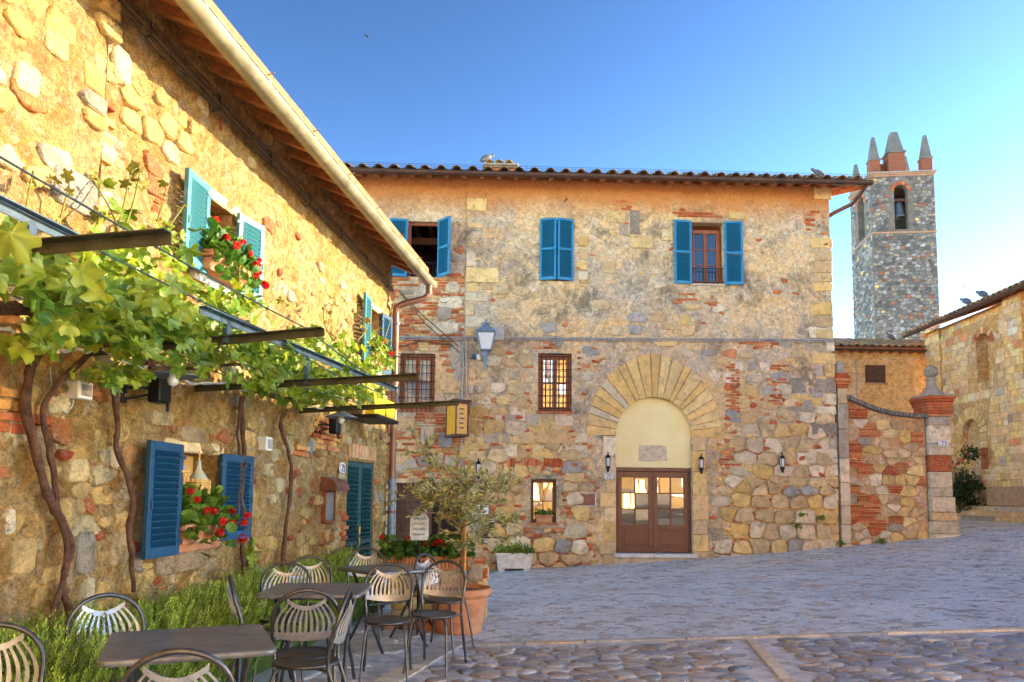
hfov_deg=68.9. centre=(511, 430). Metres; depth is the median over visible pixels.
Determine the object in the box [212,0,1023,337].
sky
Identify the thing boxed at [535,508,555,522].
flower pot
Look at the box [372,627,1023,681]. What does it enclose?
cobbled paving
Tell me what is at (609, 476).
number plate
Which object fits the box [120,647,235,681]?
metal chair
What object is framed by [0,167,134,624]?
grape vine
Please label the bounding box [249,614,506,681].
flagstone terrace
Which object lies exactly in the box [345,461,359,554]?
door leaf
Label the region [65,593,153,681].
metal chair
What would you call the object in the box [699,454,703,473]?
wall lamp
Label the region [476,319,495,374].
street lantern
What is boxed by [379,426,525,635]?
potted olive tree
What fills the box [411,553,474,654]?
metal chair
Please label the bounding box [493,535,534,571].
stone planter
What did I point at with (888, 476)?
boundary wall
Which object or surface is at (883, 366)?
window
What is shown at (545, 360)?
window
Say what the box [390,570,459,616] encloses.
planter wall
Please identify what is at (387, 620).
metal chair
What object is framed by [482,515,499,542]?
poster board
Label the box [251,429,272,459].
junction box
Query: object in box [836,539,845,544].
weed
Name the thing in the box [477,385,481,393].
junction box
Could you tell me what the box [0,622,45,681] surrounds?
metal chair
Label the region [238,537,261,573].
vine shoot
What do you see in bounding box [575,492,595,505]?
wall plaque
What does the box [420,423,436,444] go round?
stone shield
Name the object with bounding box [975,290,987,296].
pigeon
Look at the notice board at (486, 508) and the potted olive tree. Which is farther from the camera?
the notice board at (486, 508)
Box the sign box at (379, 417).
[351,395,398,424]
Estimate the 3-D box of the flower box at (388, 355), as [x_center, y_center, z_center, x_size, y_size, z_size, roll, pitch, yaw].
[-1.841,-1.083,10.321,0.435,0.463,0.700,0,-5,8]
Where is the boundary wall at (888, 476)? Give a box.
[845,394,927,545]
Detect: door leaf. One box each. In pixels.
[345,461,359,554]
[358,463,372,564]
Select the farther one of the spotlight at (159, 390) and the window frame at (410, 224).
the window frame at (410, 224)
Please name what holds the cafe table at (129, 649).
on the cobbled paving
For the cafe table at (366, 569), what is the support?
on the flagstone terrace
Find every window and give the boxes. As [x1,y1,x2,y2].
[400,355,434,409]
[531,480,554,521]
[538,355,570,411]
[692,230,719,283]
[865,365,885,382]
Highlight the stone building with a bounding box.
[344,159,892,570]
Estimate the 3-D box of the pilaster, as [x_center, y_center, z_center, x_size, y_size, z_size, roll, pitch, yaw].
[8.074,0.676,18.257,0.418,4.886,0.430,1,-5,-2]
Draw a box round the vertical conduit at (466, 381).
[459,341,479,452]
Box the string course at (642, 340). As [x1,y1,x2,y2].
[399,336,833,342]
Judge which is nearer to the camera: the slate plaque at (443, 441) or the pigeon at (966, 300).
the slate plaque at (443, 441)
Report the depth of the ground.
10.92 m
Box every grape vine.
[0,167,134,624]
[59,159,277,592]
[163,264,338,573]
[275,295,394,565]
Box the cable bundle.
[120,0,393,291]
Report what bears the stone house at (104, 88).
on the ground
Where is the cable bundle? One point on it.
(285, 173)
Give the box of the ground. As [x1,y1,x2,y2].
[373,519,1023,642]
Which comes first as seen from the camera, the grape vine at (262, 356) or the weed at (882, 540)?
the grape vine at (262, 356)
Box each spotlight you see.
[120,378,170,411]
[313,418,340,438]
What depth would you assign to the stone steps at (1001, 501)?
25.18 m
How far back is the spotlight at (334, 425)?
8.41 m
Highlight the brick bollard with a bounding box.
[474,557,485,563]
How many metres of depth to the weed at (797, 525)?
17.91 m
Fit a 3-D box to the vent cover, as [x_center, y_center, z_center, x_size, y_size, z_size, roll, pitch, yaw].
[-2.221,0.176,8.226,0.044,0.177,0.120,0,-5,8]
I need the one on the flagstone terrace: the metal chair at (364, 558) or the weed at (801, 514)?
the metal chair at (364, 558)
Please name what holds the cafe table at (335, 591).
on the flagstone terrace
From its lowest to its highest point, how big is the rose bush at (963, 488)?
2.720 m
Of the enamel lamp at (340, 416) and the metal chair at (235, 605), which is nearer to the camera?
the metal chair at (235, 605)
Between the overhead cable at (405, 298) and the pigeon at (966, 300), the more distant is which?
the pigeon at (966, 300)
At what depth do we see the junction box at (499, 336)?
18.05 m
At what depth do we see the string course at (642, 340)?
18.18 m
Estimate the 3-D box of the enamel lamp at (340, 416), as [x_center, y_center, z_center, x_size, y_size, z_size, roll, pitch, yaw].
[-1.817,-0.235,7.957,0.347,0.332,0.347,0,-5,8]
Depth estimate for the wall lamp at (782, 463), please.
17.97 m
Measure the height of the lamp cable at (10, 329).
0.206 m
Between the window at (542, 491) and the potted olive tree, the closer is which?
the potted olive tree
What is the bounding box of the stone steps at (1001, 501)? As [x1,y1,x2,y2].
[955,486,1023,522]
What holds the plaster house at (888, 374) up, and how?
on the ground
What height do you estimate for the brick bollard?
0.333 m
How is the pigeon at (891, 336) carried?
on the plaster house at (888, 374)
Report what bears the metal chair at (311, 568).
on the flagstone terrace
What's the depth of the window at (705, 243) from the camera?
18.67 m
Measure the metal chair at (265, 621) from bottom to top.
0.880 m
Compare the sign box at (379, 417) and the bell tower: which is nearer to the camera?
the sign box at (379, 417)
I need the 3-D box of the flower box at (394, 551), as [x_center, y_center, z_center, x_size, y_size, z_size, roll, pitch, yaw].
[-1.039,1.470,9.076,1.203,0.435,0.849,1,-5,-2]
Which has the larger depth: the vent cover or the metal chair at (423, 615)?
the vent cover
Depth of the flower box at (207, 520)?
5.87 m
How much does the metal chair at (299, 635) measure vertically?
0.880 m
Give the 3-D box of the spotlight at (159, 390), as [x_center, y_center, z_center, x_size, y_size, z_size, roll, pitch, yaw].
[-2.510,-0.325,5.152,0.325,0.360,0.152,5,-6,-39]
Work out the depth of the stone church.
27.11 m
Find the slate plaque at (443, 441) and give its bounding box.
[438,432,451,447]
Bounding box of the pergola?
[0,155,458,412]
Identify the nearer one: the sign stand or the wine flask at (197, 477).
the wine flask at (197, 477)
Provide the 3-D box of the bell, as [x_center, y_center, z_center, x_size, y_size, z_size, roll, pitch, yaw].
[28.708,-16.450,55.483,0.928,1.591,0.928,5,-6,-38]
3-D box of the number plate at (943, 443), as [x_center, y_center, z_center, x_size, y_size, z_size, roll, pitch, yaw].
[10.502,0.308,18.165,0.260,0.170,0.027,1,-5,-2]
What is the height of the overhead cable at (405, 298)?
1.405 m
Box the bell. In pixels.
[894,198,905,219]
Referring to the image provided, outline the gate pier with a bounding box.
[909,365,960,538]
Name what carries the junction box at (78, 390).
attached to the stone house at (104, 88)
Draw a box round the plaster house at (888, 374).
[833,338,926,412]
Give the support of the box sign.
attached to the stone building
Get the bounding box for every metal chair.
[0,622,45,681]
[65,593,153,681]
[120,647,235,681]
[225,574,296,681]
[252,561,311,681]
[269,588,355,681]
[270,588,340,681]
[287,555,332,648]
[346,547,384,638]
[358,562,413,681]
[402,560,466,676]
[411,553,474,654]
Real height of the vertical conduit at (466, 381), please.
2.714 m
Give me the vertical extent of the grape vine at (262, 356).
2.602 m
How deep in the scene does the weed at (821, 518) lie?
17.93 m
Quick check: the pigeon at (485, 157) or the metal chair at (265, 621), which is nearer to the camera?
the metal chair at (265, 621)
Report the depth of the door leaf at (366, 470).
10.17 m
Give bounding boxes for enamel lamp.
[150,349,199,386]
[325,393,357,423]
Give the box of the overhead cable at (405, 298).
[399,290,459,352]
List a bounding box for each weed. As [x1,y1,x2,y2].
[790,522,802,528]
[796,508,807,516]
[816,515,825,520]
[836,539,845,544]
[875,538,886,543]
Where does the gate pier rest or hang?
on the ground
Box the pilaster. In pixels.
[834,360,851,546]
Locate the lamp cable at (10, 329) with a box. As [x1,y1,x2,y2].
[0,327,330,408]
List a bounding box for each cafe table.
[97,624,276,681]
[256,583,371,681]
[338,563,438,653]
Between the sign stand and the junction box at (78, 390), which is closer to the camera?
the junction box at (78, 390)
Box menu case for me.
[320,469,349,522]
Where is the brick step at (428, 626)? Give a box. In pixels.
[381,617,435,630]
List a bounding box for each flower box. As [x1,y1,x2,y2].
[179,484,250,556]
[200,216,268,297]
[371,335,397,370]
[376,533,475,569]
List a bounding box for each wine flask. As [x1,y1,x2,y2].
[182,464,189,481]
[185,451,210,493]
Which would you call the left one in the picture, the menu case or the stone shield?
the menu case
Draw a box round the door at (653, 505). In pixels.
[616,467,691,552]
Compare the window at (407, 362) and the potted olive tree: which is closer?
the potted olive tree
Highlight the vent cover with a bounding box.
[308,439,313,454]
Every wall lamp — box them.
[476,458,480,478]
[605,452,610,471]
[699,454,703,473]
[779,453,784,472]
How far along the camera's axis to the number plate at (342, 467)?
9.11 m
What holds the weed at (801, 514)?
attached to the stone building
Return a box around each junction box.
[49,367,92,413]
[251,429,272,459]
[469,385,473,393]
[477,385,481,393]
[493,326,503,340]
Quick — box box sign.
[444,398,471,437]
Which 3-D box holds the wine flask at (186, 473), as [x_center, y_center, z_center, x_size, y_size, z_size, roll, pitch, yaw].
[-2.529,0.249,5.668,0.167,0.285,0.167,0,-5,8]
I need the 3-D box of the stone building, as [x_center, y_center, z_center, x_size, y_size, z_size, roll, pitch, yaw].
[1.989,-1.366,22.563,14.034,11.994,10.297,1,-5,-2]
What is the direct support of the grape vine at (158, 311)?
attached to the stone house at (104, 88)
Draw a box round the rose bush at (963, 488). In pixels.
[952,444,985,514]
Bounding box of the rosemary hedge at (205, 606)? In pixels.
[0,544,390,681]
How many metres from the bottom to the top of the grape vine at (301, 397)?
3.286 m
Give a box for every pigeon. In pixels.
[477,154,493,162]
[811,168,824,174]
[886,332,895,339]
[960,298,971,303]
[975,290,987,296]
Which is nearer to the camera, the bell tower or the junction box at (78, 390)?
the junction box at (78, 390)
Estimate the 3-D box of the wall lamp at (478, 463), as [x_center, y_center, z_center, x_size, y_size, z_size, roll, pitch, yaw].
[-0.800,0.905,17.774,0.140,0.510,0.185,1,-5,-2]
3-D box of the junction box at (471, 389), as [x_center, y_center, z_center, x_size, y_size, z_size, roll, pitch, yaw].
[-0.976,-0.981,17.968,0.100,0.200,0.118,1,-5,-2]
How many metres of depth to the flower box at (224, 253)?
6.09 m
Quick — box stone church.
[903,280,1023,506]
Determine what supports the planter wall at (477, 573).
on the flagstone terrace
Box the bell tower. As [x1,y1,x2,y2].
[847,132,939,339]
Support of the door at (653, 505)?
in the stone building
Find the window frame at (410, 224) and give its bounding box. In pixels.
[407,223,437,276]
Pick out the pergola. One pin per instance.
(63, 239)
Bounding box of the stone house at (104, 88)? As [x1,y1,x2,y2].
[0,0,449,638]
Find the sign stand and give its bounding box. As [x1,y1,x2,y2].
[398,511,431,634]
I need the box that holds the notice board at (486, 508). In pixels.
[475,502,488,518]
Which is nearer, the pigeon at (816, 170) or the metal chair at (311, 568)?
the metal chair at (311, 568)
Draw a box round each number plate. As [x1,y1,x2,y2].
[339,462,345,473]
[604,473,613,479]
[938,440,948,446]
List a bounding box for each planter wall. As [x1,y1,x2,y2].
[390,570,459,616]
[466,564,488,618]
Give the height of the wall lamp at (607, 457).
0.510 m
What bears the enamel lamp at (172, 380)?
hanging from the pergola
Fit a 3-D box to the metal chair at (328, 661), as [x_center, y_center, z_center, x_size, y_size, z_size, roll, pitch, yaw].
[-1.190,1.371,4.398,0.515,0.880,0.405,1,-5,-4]
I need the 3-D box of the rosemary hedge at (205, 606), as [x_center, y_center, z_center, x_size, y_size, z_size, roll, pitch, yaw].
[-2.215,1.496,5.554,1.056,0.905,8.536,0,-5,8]

